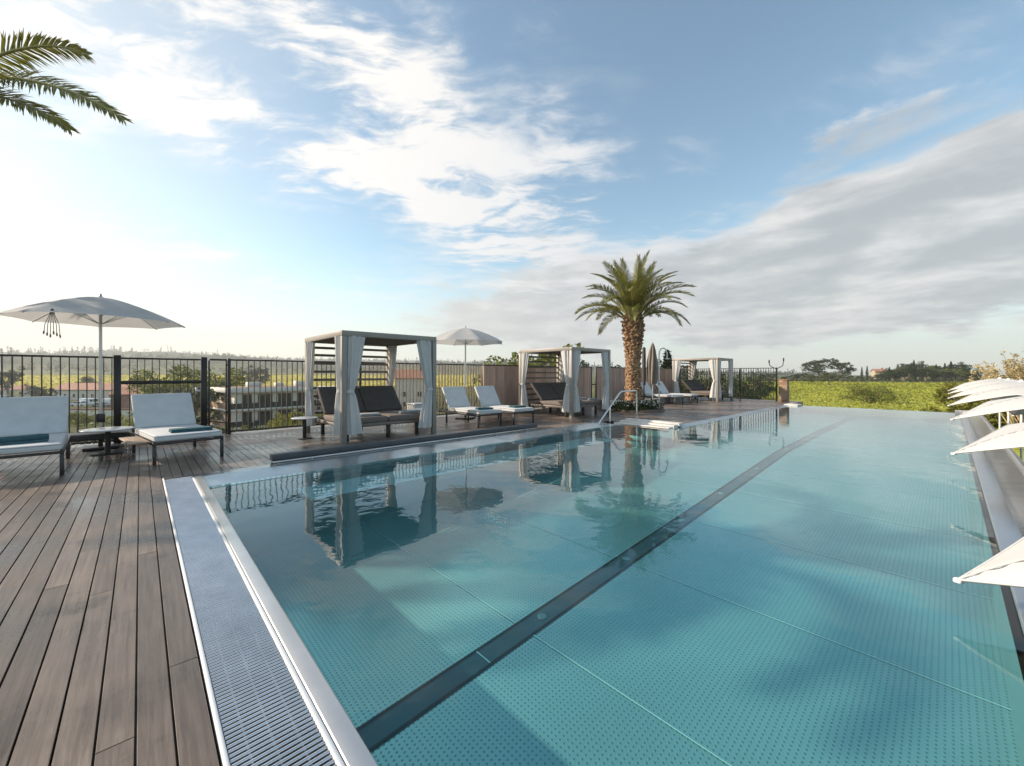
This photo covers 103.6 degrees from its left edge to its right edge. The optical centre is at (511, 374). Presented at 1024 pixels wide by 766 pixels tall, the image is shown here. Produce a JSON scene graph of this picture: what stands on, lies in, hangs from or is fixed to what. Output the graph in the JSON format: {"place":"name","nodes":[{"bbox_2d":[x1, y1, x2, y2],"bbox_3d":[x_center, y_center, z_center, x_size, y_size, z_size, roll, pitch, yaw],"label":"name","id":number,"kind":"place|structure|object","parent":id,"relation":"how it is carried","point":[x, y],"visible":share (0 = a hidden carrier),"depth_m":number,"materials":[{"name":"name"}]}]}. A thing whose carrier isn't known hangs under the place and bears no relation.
{"place":"outdoors","nodes":[
{"label":"outdoors","id":0,"kind":"place"},
{"bbox_2d":[3,375,479,388],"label":"yellow field","id":1,"kind":"structure","parent":0,"point":[108,378],"depth_m":407.54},
{"bbox_2d":[0,374,479,395],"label":"vineyard","id":2,"kind":"object","parent":1,"relation":"on","point":[56,376],"visible":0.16,"depth_m":381.75,"materials":[{"name":"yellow plant"}]},
{"bbox_2d":[0,352,593,368],"bbox_3d":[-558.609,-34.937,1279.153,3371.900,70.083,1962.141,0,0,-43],"label":"hill slope","id":3,"kind":"structure","parent":0,"point":[46,360],"depth_m":800.03,"materials":[{"name":"plant"}]},
{"bbox_2d":[6,345,457,361],"bbox_3d":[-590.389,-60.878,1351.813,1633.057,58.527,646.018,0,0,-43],"label":"ridge trees","id":4,"kind":"object","parent":3,"relation":"on","point":[90,348],"visible":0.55,"depth_m":1141.40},
{"bbox_2d":[0,347,851,375],"bbox_3d":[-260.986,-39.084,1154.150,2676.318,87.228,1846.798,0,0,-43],"label":"forest","id":5,"kind":"object","parent":3,"relation":"on","point":[781,373],"visible":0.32,"depth_m":841.18,"materials":[{"name":"plant"}]},
{"bbox_2d":[0,355,1005,442],"bbox_3d":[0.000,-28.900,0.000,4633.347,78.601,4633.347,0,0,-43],"label":"ground","id":6,"kind":"structure","parent":0,"point":[65,371],"depth_m":568.85,"materials":[{"name":"plant"}]},
{"bbox_2d":[0,367,25,394],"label":"tree","id":7,"kind":"object","parent":6,"relation":"on","point":[7,386],"visible":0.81,"depth_m":169.75,"materials":[{"name":"green plant"}]},
{"bbox_2d":[0,384,36,396],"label":"house","id":8,"kind":"structure","parent":6,"relation":"on","point":[16,388],"depth_m":187.38,"materials":[{"name":"ceramic"}]},
{"bbox_2d":[23,386,47,396],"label":"tree","id":9,"kind":"object","parent":6,"relation":"on","point":[36,391],"visible":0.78,"depth_m":148.98,"materials":[{"name":"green plant"}]},
{"bbox_2d":[68,411,93,432],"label":"shrub","id":10,"kind":"object","parent":6,"relation":"on","point":[74,416],"visible":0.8,"depth_m":69.88,"materials":[{"name":"green plant"}]},
{"bbox_2d":[52,383,131,399],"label":"house","id":11,"kind":"structure","parent":6,"relation":"on","point":[82,390],"depth_m":163.86,"materials":[{"name":"ceramic"}]},
{"bbox_2d":[68,408,132,416],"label":"garden wall","id":12,"kind":"structure","parent":6,"relation":"on","point":[108,411],"depth_m":99.99,"materials":[{"name":"beige brick"}]},
{"bbox_2d":[107,387,142,407],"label":"house","id":13,"kind":"structure","parent":6,"relation":"on","point":[124,398],"depth_m":117.81,"materials":[{"name":"beige brick"}]},
{"bbox_2d":[126,369,182,393],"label":"tree","id":14,"kind":"object","parent":6,"relation":"on","point":[147,375],"visible":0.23,"depth_m":93.65,"materials":[{"name":"green plant"}]},
{"bbox_2d":[138,364,220,393],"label":"tree","id":15,"kind":"object","parent":6,"relation":"on","point":[148,389],"visible":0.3,"depth_m":87.35,"materials":[{"name":"green plant"}]},
{"bbox_2d":[171,385,224,419],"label":"tree","id":16,"kind":"object","parent":6,"relation":"on","point":[197,399],"visible":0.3,"depth_m":68.73,"materials":[{"name":"green plant"}]},
{"bbox_2d":[181,367,247,396],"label":"tree","id":17,"kind":"object","parent":6,"relation":"on","point":[233,380],"visible":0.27,"depth_m":83.15,"materials":[{"name":"green plant"}]},
{"bbox_2d":[196,419,235,432],"bbox_3d":[-6.988,1.312,9.527,0.795,0.583,0.024,0,0,-43],"label":"shrub","id":18,"kind":"object","parent":6,"relation":"on","point":[217,424],"visible":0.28,"depth_m":9.54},
{"bbox_2d":[4,385,477,427],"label":"scrub","id":19,"kind":"object","parent":6,"relation":"on","point":[122,417],"visible":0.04,"depth_m":84.43,"materials":[{"name":"green plant"}]},
{"bbox_2d":[249,365,269,383],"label":"tree","id":20,"kind":"object","parent":6,"relation":"on","point":[251,371],"visible":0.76,"depth_m":238.25,"materials":[{"name":"green plant"}]},
{"bbox_2d":[207,381,318,431],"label":"apartment block","id":21,"kind":"structure","parent":6,"relation":"on","point":[219,405],"depth_m":70.31,"materials":[{"name":"white concrete"}]},
{"bbox_2d":[278,393,291,401],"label":"window","id":22,"kind":"structure","parent":21,"relation":"in","point":[279,394],"depth_m":73.04,"materials":[{"name":"black glass"}]},
{"bbox_2d":[273,409,315,427],"bbox_3d":[-18.823,7.182,35.807,5.020,8.256,4.928,0,0,37],"label":"bush","id":23,"kind":"object","parent":6,"relation":"on","point":[290,416],"visible":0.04,"depth_m":35.43,"materials":[{"name":"green plant"}]},
{"bbox_2d":[8,403,802,765],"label":"deck base","id":24,"kind":"object","parent":6,"relation":"on","point":[136,641],"visible":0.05,"depth_m":2.09,"materials":[{"name":"black metal"}]},
{"bbox_2d":[0,397,802,765],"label":"pool deck","id":25,"kind":"structure","parent":24,"relation":"on","point":[50,517],"depth_m":2.60,"materials":[{"name":"wood"}]},
{"bbox_2d":[0,396,70,474],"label":"sun lounger","id":26,"kind":"object","parent":25,"relation":"on","point":[34,415],"visible":0.89,"depth_m":6.39,"materials":[{"name":"fabric"}]},
{"bbox_2d":[0,434,48,444],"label":"rolled towel","id":27,"kind":"object","parent":26,"relation":"on","point":[18,439],"visible":1,"depth_m":5.55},
{"bbox_2d":[0,354,112,444],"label":"metal fence","id":28,"kind":"object","parent":25,"relation":"on","point":[50,356],"visible":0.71,"depth_m":7.71,"materials":[{"name":"brown metal"}]},
{"bbox_2d":[0,28,133,135],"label":"palm tree","id":29,"kind":"object","parent":25,"relation":"on","point":[81,96],"visible":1,"depth_m":6.20,"materials":[{"name":"green plant"}]},
{"bbox_2d":[0,294,184,451],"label":"parasol","id":30,"kind":"object","parent":25,"relation":"on","point":[100,311],"visible":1,"depth_m":7.50,"materials":[{"name":"fabric"}]},
{"bbox_2d":[65,429,132,454],"bbox_3d":[-7.606,1.230,7.432,0.880,0.348,0.540,0,0,-43],"label":"side table","id":31,"kind":"object","parent":25,"relation":"on","point":[80,436],"visible":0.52,"depth_m":7.25,"materials":[{"name":"black metal"}]},
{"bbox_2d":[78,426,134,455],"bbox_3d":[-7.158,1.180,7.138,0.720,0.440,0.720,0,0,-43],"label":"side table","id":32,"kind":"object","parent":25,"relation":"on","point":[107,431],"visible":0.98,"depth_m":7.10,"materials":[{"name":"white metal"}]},
{"bbox_2d":[113,355,206,443],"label":"metal gate","id":33,"kind":"structure","parent":25,"relation":"on","point":[117,382],"depth_m":8.53,"materials":[{"name":"brown metal"}]},
{"bbox_2d":[118,393,223,464],"bbox_3d":[-6.100,0.882,7.081,2.074,1.036,1.172,0,0,38],"label":"sun lounger","id":34,"kind":"object","parent":25,"relation":"on","point":[156,417],"visible":0.91,"depth_m":7.32,"materials":[{"name":"white fabric"}]},
{"bbox_2d":[169,426,212,432],"bbox_3d":[-5.414,0.921,6.800,0.260,0.053,0.560,0,0,42],"label":"folded towel","id":35,"kind":"object","parent":34,"relation":"on","point":[186,429],"visible":1,"depth_m":6.71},
{"bbox_2d":[208,359,226,433],"bbox_3d":[-6.781,0.520,9.292,0.356,1.760,0.065,0,0,-43],"label":"metal fence","id":36,"kind":"object","parent":25,"relation":"on","point":[225,360],"visible":0.93,"depth_m":9.34,"materials":[{"name":"brown metal"}]},
{"bbox_2d":[227,358,357,433],"bbox_3d":[-5.517,0.522,10.476,3.100,1.795,0.090,0,0,-43],"label":"metal fence","id":37,"kind":"object","parent":25,"relation":"on","point":[229,430],"visible":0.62,"depth_m":9.93,"materials":[{"name":"brown metal"}]},
{"bbox_2d":[290,416,317,439],"bbox_3d":[-4.536,1.170,8.809,0.540,0.460,0.540,0,0,-43],"label":"side table","id":38,"kind":"object","parent":25,"relation":"on","point":[304,418],"visible":1,"depth_m":8.78,"materials":[{"name":"white metal"}]},
{"bbox_2d":[315,386,419,441],"bbox_3d":[-3.341,0.846,9.483,1.910,1.108,1.950,0,0,-43],"label":"daybed","id":39,"kind":"object","parent":25,"relation":"on","point":[384,401],"visible":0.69,"depth_m":9.45,"materials":[{"name":"fabric"}]},
{"bbox_2d":[305,330,435,444],"bbox_3d":[-3.340,0.265,9.479,2.296,2.270,2.477,0,0,-43],"label":"cabana","id":40,"kind":"object","parent":25,"relation":"on","point":[349,349],"visible":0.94,"depth_m":9.11,"materials":[{"name":"fabric"}]},
{"bbox_2d":[165,421,596,479],"bbox_3d":[-1.032,1.429,8.675,9.750,0.062,0.170,0,0,-43],"label":"edge grate","id":41,"kind":"object","parent":25,"relation":"on","point":[209,473],"visible":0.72,"depth_m":6.97,"materials":[{"name":"metal"}]},
{"bbox_2d":[270,423,537,463],"bbox_3d":[-1.587,1.333,8.407,6.030,0.135,0.210,0,0,-43],"label":"edge bar","id":42,"kind":"object","parent":25,"relation":"on","point":[281,457],"visible":1,"depth_m":7.64,"materials":[{"name":"grey metal"}]},
{"bbox_2d":[358,361,482,415],"bbox_3d":[-2.724,0.522,13.053,4.500,1.795,0.090,0,0,-43],"label":"metal fence","id":43,"kind":"object","parent":25,"relation":"on","point":[360,382],"visible":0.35,"depth_m":13.32,"materials":[{"name":"brown metal"}]},
{"bbox_2d":[435,326,502,419],"bbox_3d":[-1.470,-0.065,12.726,2.347,2.930,2.347,0,0,-2],"label":"parasol","id":44,"kind":"object","parent":25,"relation":"on","point":[465,336],"visible":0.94,"depth_m":12.42,"materials":[{"name":"white fabric"}]},
{"bbox_2d":[438,386,501,427],"bbox_3d":[-1.233,0.882,11.534,0.804,1.036,2.074,0,0,-41],"label":"sun lounger","id":45,"kind":"object","parent":25,"relation":"on","point":[456,399],"visible":0.98,"depth_m":11.75,"materials":[{"name":"fabric"}]},
{"bbox_2d":[474,386,533,424],"bbox_3d":[-0.322,0.882,12.171,0.804,1.036,2.074,0,0,-42],"label":"sun lounger","id":46,"kind":"object","parent":25,"relation":"on","point":[487,396],"visible":0.79,"depth_m":12.40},
{"bbox_2d":[482,365,544,407],"bbox_3d":[0.137,0.530,15.733,3.260,1.780,0.140,0,0,-43],"label":"timber fence","id":47,"kind":"object","parent":25,"relation":"on","point":[503,380],"visible":0.52,"depth_m":15.40,"materials":[{"name":"brown wood"}]},
{"bbox_2d":[519,347,610,418],"bbox_3d":[1.870,0.265,14.287,2.296,2.270,2.477,0,0,-43],"label":"cabana","id":48,"kind":"object","parent":25,"relation":"on","point":[567,362],"visible":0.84,"depth_m":13.96,"materials":[{"name":"fabric"}]},
{"bbox_2d":[528,382,601,416],"bbox_3d":[1.869,0.846,14.291,1.910,1.108,1.950,0,0,-43],"label":"daybed","id":49,"kind":"object","parent":25,"relation":"on","point":[550,395],"visible":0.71,"depth_m":14.14,"materials":[{"name":"fabric"}]},
{"bbox_2d":[544,366,590,407],"bbox_3d":[2.525,0.530,17.937,3.160,1.780,0.140,0,0,-43],"label":"timber fence","id":50,"kind":"object","parent":25,"relation":"on","point":[584,382],"visible":0.33,"depth_m":18.53,"materials":[{"name":"brown wood"}]},
{"bbox_2d":[591,367,596,397],"bbox_3d":[3.869,0.530,19.143,0.430,1.780,0.070,0,0,-43],"label":"fence gap frame","id":51,"kind":"object","parent":25,"relation":"on","point":[595,384],"visible":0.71,"depth_m":19.23,"materials":[{"name":"grey metal"}]},
{"bbox_2d":[597,367,641,400],"bbox_3d":[5.542,0.530,20.721,4.150,1.780,0.140,0,0,-43],"label":"timber fence","id":52,"kind":"object","parent":25,"relation":"on","point":[618,377],"visible":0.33,"depth_m":20.29,"materials":[{"name":"brown wood"}]},
{"bbox_2d":[597,398,664,412],"bbox_3d":[4.692,1.222,16.032,2.713,0.543,2.600,0,0,-43],"label":"flower bed","id":53,"kind":"object","parent":25,"relation":"on","point":[620,405],"visible":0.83,"depth_m":15.29,"materials":[{"name":"green plant"}]},
{"bbox_2d":[574,250,696,407],"bbox_3d":[4.713,-1.572,16.012,5.084,6.544,4.956,0,0,-43],"label":"palm tree","id":54,"kind":"object","parent":53,"relation":"on","point":[632,298],"visible":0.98,"depth_m":15.83,"materials":[{"name":"green plant"}]},
{"bbox_2d":[658,348,667,407],"bbox_3d":[6.004,0.163,16.071,0.545,2.474,0.197,0,0,-22],"label":"outdoor shower","id":55,"kind":"object","parent":53,"relation":"on","point":[659,383],"visible":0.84,"depth_m":16.01,"materials":[{"name":"white metal"}]},
{"bbox_2d":[642,347,645,400],"bbox_3d":[6.130,0.060,18.720,0.500,2.680,0.500,0,0,-43],"label":"parasol","id":56,"kind":"object","parent":25,"relation":"on","point":[643,366],"visible":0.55,"depth_m":18.65,"materials":[{"name":"beige fabric"}]},
{"bbox_2d":[647,342,657,404],"bbox_3d":[6.478,-0.050,18.572,0.511,2.900,0.512,0,0,-43],"label":"parasol","id":57,"kind":"object","parent":25,"relation":"on","point":[652,366],"visible":0.95,"depth_m":18.47,"materials":[{"name":"fabric"}]},
{"bbox_2d":[642,368,679,398],"bbox_3d":[8.809,0.530,23.735,4.660,1.780,0.140,0,0,-43],"label":"timber fence","id":58,"kind":"object","parent":25,"relation":"on","point":[666,376],"visible":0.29,"depth_m":23.96,"materials":[{"name":"brown wood"}]},
{"bbox_2d":[641,382,682,404],"bbox_3d":[7.068,0.882,19.399,0.804,1.036,2.074,0,0,-43],"label":"sun lounger","id":59,"kind":"object","parent":25,"relation":"on","point":[648,392],"visible":0.77,"depth_m":19.13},
{"bbox_2d":[655,381,697,403],"bbox_3d":[8.165,0.882,20.275,0.804,1.036,2.074,0,0,-43],"label":"sun lounger","id":60,"kind":"object","parent":25,"relation":"on","point":[663,389],"visible":0.73,"depth_m":20.19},
{"bbox_2d":[672,358,732,401],"bbox_3d":[10.586,0.265,22.330,2.296,2.270,2.477,0,0,-43],"label":"cabana","id":61,"kind":"object","parent":25,"relation":"on","point":[715,370],"visible":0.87,"depth_m":22.03,"materials":[{"name":"fabric"}]},
{"bbox_2d":[681,379,727,400],"bbox_3d":[10.585,0.846,22.334,1.910,1.108,1.950,0,0,-43],"label":"daybed","id":62,"kind":"object","parent":25,"relation":"on","point":[695,386],"visible":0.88,"depth_m":22.22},
{"bbox_2d":[680,367,777,400],"bbox_3d":[12.275,0.525,23.267,0.060,1.790,5.250,0,0,-43],"label":"metal fence","id":63,"kind":"object","parent":25,"relation":"on","point":[740,382],"visible":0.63,"depth_m":22.66,"materials":[{"name":"brown metal"}]},
{"bbox_2d":[778,379,789,401],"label":"stone pillar","id":64,"kind":"structure","parent":25,"relation":"on","point":[783,390],"depth_m":20.73,"materials":[{"name":"stone"}]},
{"bbox_2d":[194,405,1023,765],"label":"swimming pool","id":65,"kind":"structure","parent":24,"relation":"in","point":[572,595],"depth_m":4.00,"materials":[{"name":"tile"}]},
{"bbox_2d":[162,477,345,765],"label":"drain channel","id":66,"kind":"object","parent":65,"relation":"in","point":[221,747],"visible":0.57,"depth_m":1.95,"materials":[{"name":"white metal"}]},
{"bbox_2d":[165,476,198,496],"bbox_3d":[-4.165,1.413,5.070,0.275,0.034,1.000,0,0,-43],"label":"drain grate","id":67,"kind":"object","parent":66,"relation":"in","point":[179,486],"visible":0.97,"depth_m":5.03,"materials":[{"name":"metal"}]},
{"bbox_2d":[169,492,208,519],"bbox_3d":[-3.486,1.413,4.335,0.275,0.034,1.000,0,0,-43],"label":"drain grate","id":68,"kind":"object","parent":66,"relation":"in","point":[187,505],"visible":0.96,"depth_m":4.29,"materials":[{"name":"metal"}]},
{"bbox_2d":[174,513,224,553],"bbox_3d":[-2.808,1.413,3.600,0.275,0.034,1.000,0,0,-43],"label":"drain grate","id":69,"kind":"object","parent":66,"relation":"in","point":[198,532],"visible":0.94,"depth_m":3.54,"materials":[{"name":"metal"}]},
{"bbox_2d":[182,544,248,608],"bbox_3d":[-2.130,1.413,2.865,0.275,0.034,1.000,0,0,-43],"label":"drain grate","id":70,"kind":"object","parent":66,"relation":"in","point":[213,575],"visible":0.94,"depth_m":2.79,"materials":[{"name":"metal"}]},
{"bbox_2d":[195,592,291,712],"bbox_3d":[-1.452,1.413,2.130,0.275,0.034,1.000,0,0,-43],"label":"drain grate","id":71,"kind":"object","parent":66,"relation":"in","point":[244,659],"visible":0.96,"depth_m":2.03,"materials":[{"name":"metal"}]},
{"bbox_2d":[219,679,335,765],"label":"drain grate","id":72,"kind":"object","parent":66,"relation":"in","point":[253,725],"visible":1,"depth_m":1.58,"materials":[{"name":"metal"}]},
{"bbox_2d":[598,390,637,423],"bbox_3d":[3.184,1.249,12.191,2.344,1.503,0.120,0,0,-43],"label":"handrail","id":73,"kind":"object","parent":65,"relation":"attached to","point":[609,409],"visible":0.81,"depth_m":12.04,"materials":[{"name":"metal"}]},
{"bbox_2d":[614,422,672,430],"bbox_3d":[3.636,1.460,11.274,0.235,0.120,1.680,0,0,-43],"label":"entry step","id":74,"kind":"object","parent":65,"relation":"attached to","point":[636,424],"visible":0.47,"depth_m":11.17,"materials":[{"name":"white stone"}]},
{"bbox_2d":[619,420,677,428],"bbox_3d":[3.856,1.442,11.478,0.235,0.155,1.680,0,0,-43],"label":"entry step","id":75,"kind":"object","parent":65,"relation":"on","point":[674,426],"visible":0.5,"depth_m":11.28,"materials":[{"name":"white stone"}]},
{"bbox_2d":[625,418,682,427],"bbox_3d":[4.077,1.425,11.681,0.235,0.190,1.680,0,0,-43],"label":"entry step","id":76,"kind":"object","parent":65,"relation":"on","point":[658,421],"visible":0.49,"depth_m":11.49,"materials":[{"name":"white stone"}]},
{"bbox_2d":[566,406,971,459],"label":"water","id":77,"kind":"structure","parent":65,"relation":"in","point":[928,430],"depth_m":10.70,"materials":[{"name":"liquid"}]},
{"bbox_2d":[968,415,1023,536],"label":"overflow channel","id":78,"kind":"object","parent":65,"relation":"attached to","point":[1007,466],"visible":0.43,"depth_m":5.92,"materials":[{"name":"metal"}]},
{"bbox_2d":[394,367,425,409],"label":"house","id":79,"kind":"structure","parent":6,"relation":"on","point":[404,385],"depth_m":116.51,"materials":[{"name":"ceramic"}]},
{"bbox_2d":[471,355,518,392],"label":"tree","id":80,"kind":"object","parent":6,"relation":"on","point":[502,360],"visible":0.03,"depth_m":60.08,"materials":[{"name":"green plant"}]},
{"bbox_2d":[505,342,584,407],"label":"tree","id":81,"kind":"object","parent":6,"relation":"on","point":[514,354],"visible":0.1,"depth_m":62.52,"materials":[{"name":"green plant"}]},
{"bbox_2d":[660,349,671,368],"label":"tree","id":82,"kind":"object","parent":6,"relation":"on","point":[666,363],"visible":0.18,"depth_m":59.69,"materials":[{"name":"green plant"}]},
{"bbox_2d":[687,372,754,398],"bbox_3d":[18.150,1.947,36.871,5.649,4.873,6.284,0,0,-12],"label":"bush","id":83,"kind":"object","parent":6,"relation":"on","point":[737,395],"visible":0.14,"depth_m":35.37,"materials":[{"name":"green plant"}]},
{"bbox_2d":[726,374,763,399],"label":"bush","id":84,"kind":"object","parent":6,"relation":"on","point":[751,388],"visible":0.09,"depth_m":45.59,"materials":[{"name":"green plant"}]},
{"bbox_2d":[728,372,771,397],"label":"bush","id":85,"kind":"object","parent":6,"relation":"on","point":[761,389],"visible":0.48,"depth_m":58.87,"materials":[{"name":"green plant"}]},
{"bbox_2d":[747,373,775,392],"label":"bush","id":86,"kind":"object","parent":6,"relation":"on","point":[771,383],"visible":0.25,"depth_m":73.36,"materials":[{"name":"green plant"}]},
{"bbox_2d":[799,358,838,374],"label":"tree","id":87,"kind":"object","parent":6,"relation":"on","point":[819,368],"visible":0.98,"depth_m":188.69,"materials":[{"name":"green plant"}]},
{"bbox_2d":[814,372,839,384],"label":"tree","id":88,"kind":"object","parent":6,"relation":"on","point":[822,376],"visible":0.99,"depth_m":97.74,"materials":[{"name":"green plant"}]},
{"bbox_2d":[831,360,857,379],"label":"tree","id":89,"kind":"object","parent":6,"relation":"on","point":[841,366],"visible":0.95,"depth_m":198.58,"materials":[{"name":"green plant"}]},
{"bbox_2d":[894,367,921,377],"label":"tree","id":90,"kind":"object","parent":6,"relation":"on","point":[908,371],"visible":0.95,"depth_m":152.12,"materials":[{"name":"green plant"}]},
{"bbox_2d":[899,361,923,379],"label":"tree","id":91,"kind":"object","parent":6,"relation":"on","point":[902,366],"visible":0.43,"depth_m":202.37,"materials":[{"name":"green plant"}]},
{"bbox_2d":[917,368,938,380],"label":"tree","id":92,"kind":"object","parent":6,"relation":"on","point":[924,373],"visible":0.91,"depth_m":156.37,"materials":[{"name":"green plant"}]},
{"bbox_2d":[919,379,1006,427],"bbox_3d":[31.023,2.338,26.770,4.933,4.061,5.717,0,0,21],"label":"bush","id":93,"kind":"object","parent":6,"relation":"on","point":[992,420],"visible":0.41,"depth_m":26.83,"materials":[{"name":"green plant"}]},
{"bbox_2d":[0,0,1023,374],"label":"sky","id":94,"kind":"structure","parent":0,"point":[842,180],"materials":[{"name":"blue"}]},
{"bbox_2d":[747,383,1023,460],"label":"field","id":95,"kind":"structure","parent":0,"point":[889,406],"depth_m":53.23,"materials":[{"name":"plant"}]},
{"bbox_2d":[681,368,738,398],"bbox_3d":[15.799,1.969,34.337,6.412,4.972,5.764,0,0,18],"label":"bush","id":96,"kind":"object","parent":95,"relation":"on","point":[736,387],"visible":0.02,"depth_m":33.23,"materials":[{"name":"green plant"}]},
{"bbox_2d":[683,381,1018,451],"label":"vineyard","id":97,"kind":"object","parent":95,"relation":"on","point":[892,385],"visible":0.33,"depth_m":67.78,"materials":[{"name":"green plant"}]},
{"bbox_2d":[836,382,906,402],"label":"bush","id":98,"kind":"object","parent":95,"relation":"on","point":[862,395],"visible":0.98,"depth_m":49.56,"materials":[{"name":"green plant"}]},
{"bbox_2d":[931,379,980,408],"bbox_3d":[33.921,2.270,29.975,3.717,3.986,3.648,0,0,-7],"label":"bush","id":99,"kind":"object","parent":95,"relation":"on","point":[950,385],"visible":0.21,"depth_m":30.30,"materials":[{"name":"green plant"}]},
{"bbox_2d":[968,351,1023,423],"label":"plumed shrub","id":100,"kind":"object","parent":95,"relation":"on","point":[1016,370],"visible":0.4,"depth_m":23.32,"materials":[{"name":"plant"}]},
{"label":"lower terrace","id":101,"kind":"structure","parent":0,"visible":0},
{"bbox_2d":[948,377,1013,427],"bbox_3d":[20.687,2.005,17.091,2.280,3.790,2.280,0,0,-20],"label":"sail parasol","id":102,"kind":"object","parent":101,"relation":"on","point":[972,382],"visible":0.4,"depth_m":17.20,"materials":[{"name":"white fabric"}]},
{"bbox_2d":[948,378,1018,424],"bbox_3d":[17.968,2.025,14.582,2.280,3.790,2.280,0,0,-20],"label":"sail parasol","id":103,"kind":"object","parent":101,"relation":"on","point":[965,387],"visible":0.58,"depth_m":14.67,"materials":[{"name":"white fabric"}]},
{"bbox_2d":[947,386,1023,405],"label":"sail parasol","id":104,"kind":"object","parent":101,"relation":"on","point":[1003,393],"visible":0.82,"depth_m":9.73,"materials":[{"name":"white fabric"}]},
{"bbox_2d":[948,380,1023,460],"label":"sail parasol","id":105,"kind":"object","parent":101,"relation":"on","point":[971,390],"visible":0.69,"depth_m":12.07,"materials":[{"name":"white fabric"}]},
{"bbox_2d":[950,396,1023,419],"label":"sail parasol","id":106,"kind":"object","parent":101,"relation":"on","point":[1013,406],"visible":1,"depth_m":7.27,"materials":[{"name":"white fabric"}]},
{"bbox_2d":[951,423,1023,454],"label":"sail parasol","id":107,"kind":"object","parent":101,"relation":"on","point":[1009,436],"visible":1,"depth_m":4.83,"materials":[{"name":"white fabric"}]},
{"bbox_2d":[953,537,1023,587],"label":"sail parasol","id":108,"kind":"object","parent":101,"relation":"on","point":[1004,567],"visible":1,"depth_m":2.39,"materials":[{"name":"white fabric"}]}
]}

